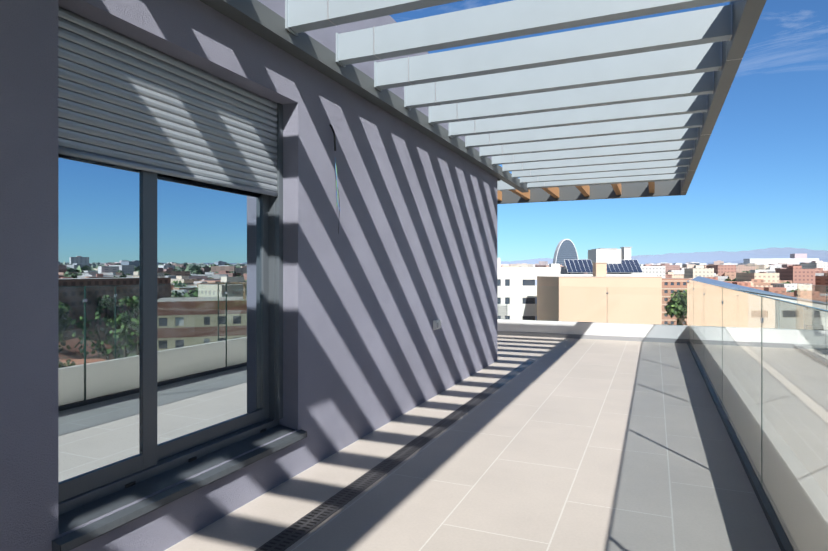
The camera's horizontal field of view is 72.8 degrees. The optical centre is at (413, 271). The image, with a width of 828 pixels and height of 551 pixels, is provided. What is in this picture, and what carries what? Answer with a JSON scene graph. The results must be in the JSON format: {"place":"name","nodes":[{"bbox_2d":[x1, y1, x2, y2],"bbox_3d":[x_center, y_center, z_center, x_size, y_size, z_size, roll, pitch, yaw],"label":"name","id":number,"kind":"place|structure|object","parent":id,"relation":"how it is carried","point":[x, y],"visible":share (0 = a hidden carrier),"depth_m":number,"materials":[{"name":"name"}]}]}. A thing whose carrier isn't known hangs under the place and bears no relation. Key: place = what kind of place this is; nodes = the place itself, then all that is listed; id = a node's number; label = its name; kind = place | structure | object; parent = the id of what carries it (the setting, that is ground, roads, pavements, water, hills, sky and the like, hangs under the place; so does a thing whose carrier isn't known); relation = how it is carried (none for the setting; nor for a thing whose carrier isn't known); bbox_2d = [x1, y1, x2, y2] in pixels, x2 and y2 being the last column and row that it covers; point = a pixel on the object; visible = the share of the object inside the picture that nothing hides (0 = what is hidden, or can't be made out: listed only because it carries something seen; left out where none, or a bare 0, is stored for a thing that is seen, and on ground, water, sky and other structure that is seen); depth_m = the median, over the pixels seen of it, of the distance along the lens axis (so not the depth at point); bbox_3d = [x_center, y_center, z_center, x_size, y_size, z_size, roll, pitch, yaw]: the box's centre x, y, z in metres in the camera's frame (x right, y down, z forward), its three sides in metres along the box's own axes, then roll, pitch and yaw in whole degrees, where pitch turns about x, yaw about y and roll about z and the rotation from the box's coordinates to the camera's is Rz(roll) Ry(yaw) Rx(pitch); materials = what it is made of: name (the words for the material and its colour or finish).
{"place":"outdoors","nodes":[
{"label":"outdoors","id":0,"kind":"place"},
{"bbox_2d":[497,258,559,285],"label":"building","id":1,"kind":"structure","parent":0,"point":[516,276],"depth_m":93.16,"materials":[{"name":"white"}]},
{"bbox_2d":[537,262,661,322],"bbox_3d":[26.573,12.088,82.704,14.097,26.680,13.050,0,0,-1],"label":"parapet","id":2,"kind":"structure","parent":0,"point":[599,278],"depth_m":76.26,"materials":[{"name":"beige"}]},
{"bbox_2d":[559,247,656,276],"bbox_3d":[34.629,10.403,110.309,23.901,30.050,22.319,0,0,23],"label":"solar panels","id":3,"kind":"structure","parent":2,"relation":"on","point":[620,262],"depth_m":105.31,"materials":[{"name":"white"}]},
{"bbox_2d":[390,0,827,261],"label":"sky","id":4,"kind":"structure","parent":0,"point":[760,179],"materials":[{"name":"blue"}]},
{"bbox_2d":[500,247,827,264],"bbox_3d":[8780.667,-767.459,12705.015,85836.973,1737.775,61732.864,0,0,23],"label":"mountains","id":5,"kind":"structure","parent":0,"point":[729,257],"depth_m":34569.16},
{"bbox_2d":[662,278,691,287],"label":"brick tower","id":6,"kind":"structure","parent":0,"point":[674,282],"depth_m":215.97,"materials":[{"name":"orange brick"}]},
{"bbox_3d":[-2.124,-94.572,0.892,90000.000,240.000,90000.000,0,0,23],"label":"ground surface","id":7,"kind":"structure","parent":0,"visible":0},
{"bbox_2d":[553,239,578,265],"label":"la vela tower","id":8,"kind":"structure","parent":7,"relation":"on","point":[565,249],"depth_m":1195.27,"materials":[{"name":"blue glass"}]},
{"bbox_2d":[500,254,827,288],"bbox_3d":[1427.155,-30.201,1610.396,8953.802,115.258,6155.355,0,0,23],"label":"city blocks","id":9,"kind":"structure","parent":7,"relation":"on","point":[794,269],"depth_m":514.35,"materials":[{"name":"white"}]},
{"bbox_2d":[687,276,749,289],"bbox_3d":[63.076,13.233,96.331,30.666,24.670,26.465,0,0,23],"label":"roof","id":10,"kind":"structure","parent":7,"relation":"on","point":[714,282],"depth_m":99.72,"materials":[{"name":"blue metal"}]},
{"bbox_2d":[688,263,790,283],"bbox_3d":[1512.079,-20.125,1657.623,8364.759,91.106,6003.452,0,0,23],"label":"buildings","id":11,"kind":"structure","parent":7,"relation":"on","point":[734,279],"depth_m":468.91,"materials":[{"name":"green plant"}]},
{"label":"building","id":12,"kind":"structure","parent":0},
{"bbox_2d":[164,335,780,550],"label":"terrace floor","id":13,"kind":"structure","parent":12,"relation":"on","point":[566,444],"depth_m":3.95,"materials":[{"name":"tile"}]},
{"bbox_2d":[0,0,496,550],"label":"penthouse wall","id":14,"kind":"structure","parent":13,"relation":"on","point":[390,272],"depth_m":4.01,"materials":[{"name":"paint"}]},
{"bbox_2d":[58,16,282,515],"bbox_3d":[-1.325,-0.034,3.231,0.120,2.305,1.730,0,0,23],"label":"window frame","id":15,"kind":"object","parent":14,"relation":"attached to","point":[153,459],"visible":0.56,"depth_m":3.18,"materials":[{"name":"grey metal"}]},
{"bbox_2d":[58,117,260,482],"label":"window panes","id":16,"kind":"object","parent":15,"relation":"in","point":[208,305],"visible":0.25,"depth_m":2.96,"materials":[{"name":"clear glass"}]},
{"bbox_2d":[58,7,277,196],"bbox_3d":[-1.288,-0.857,3.215,0.018,0.660,1.670,0,0,23],"label":"roller shutter","id":17,"kind":"object","parent":15,"relation":"attached to","point":[258,140],"visible":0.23,"depth_m":3.00,"materials":[{"name":"silver metal"}]},
{"bbox_2d":[52,425,306,550],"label":"window sill","id":18,"kind":"structure","parent":14,"relation":"attached to","point":[79,516],"depth_m":2.89,"materials":[{"name":"grey stone"}]},
{"bbox_2d":[329,124,335,150],"bbox_3d":[-0.627,-1.033,4.342,0.056,0.206,0.028,0,0,-22],"label":"cable conduit","id":19,"kind":"object","parent":14,"relation":"attached to","point":[333,131],"visible":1,"depth_m":4.34,"materials":[{"name":"black plastic"}]},
{"bbox_2d":[433,319,440,329],"bbox_3d":[0.268,0.613,6.438,0.040,0.110,0.180,0,0,23],"label":"wall socket","id":20,"kind":"object","parent":14,"relation":"attached to","point":[436,324],"depth_m":6.38,"materials":[{"name":"white plastic"}]},
{"bbox_2d":[200,0,766,203],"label":"pergola","id":21,"kind":"object","parent":14,"relation":"attached to","point":[630,109],"visible":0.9,"depth_m":4.70,"materials":[{"name":"paint"}]},
{"bbox_2d":[255,359,536,550],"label":"channel drain","id":22,"kind":"object","parent":13,"relation":"on","point":[288,537],"depth_m":3.86,"materials":[{"name":"grey metal"}]},
{"bbox_2d":[497,319,791,550],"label":"parapet upstands","id":23,"kind":"object","parent":13,"relation":"on","point":[633,332],"visible":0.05,"depth_m":11.46,"materials":[{"name":"grey"}]},
{"bbox_2d":[497,280,827,550],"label":"glass balustrade","id":24,"kind":"object","parent":13,"relation":"on","point":[725,339],"visible":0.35,"depth_m":3.75,"materials":[{"name":"clear glass"}]},
{"bbox_2d":[689,279,827,487],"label":"polished glass edges","id":25,"kind":"object","parent":24,"relation":"attached to","point":[819,309],"visible":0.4,"depth_m":3.58,"materials":[{"name":"teal"}]}
]}

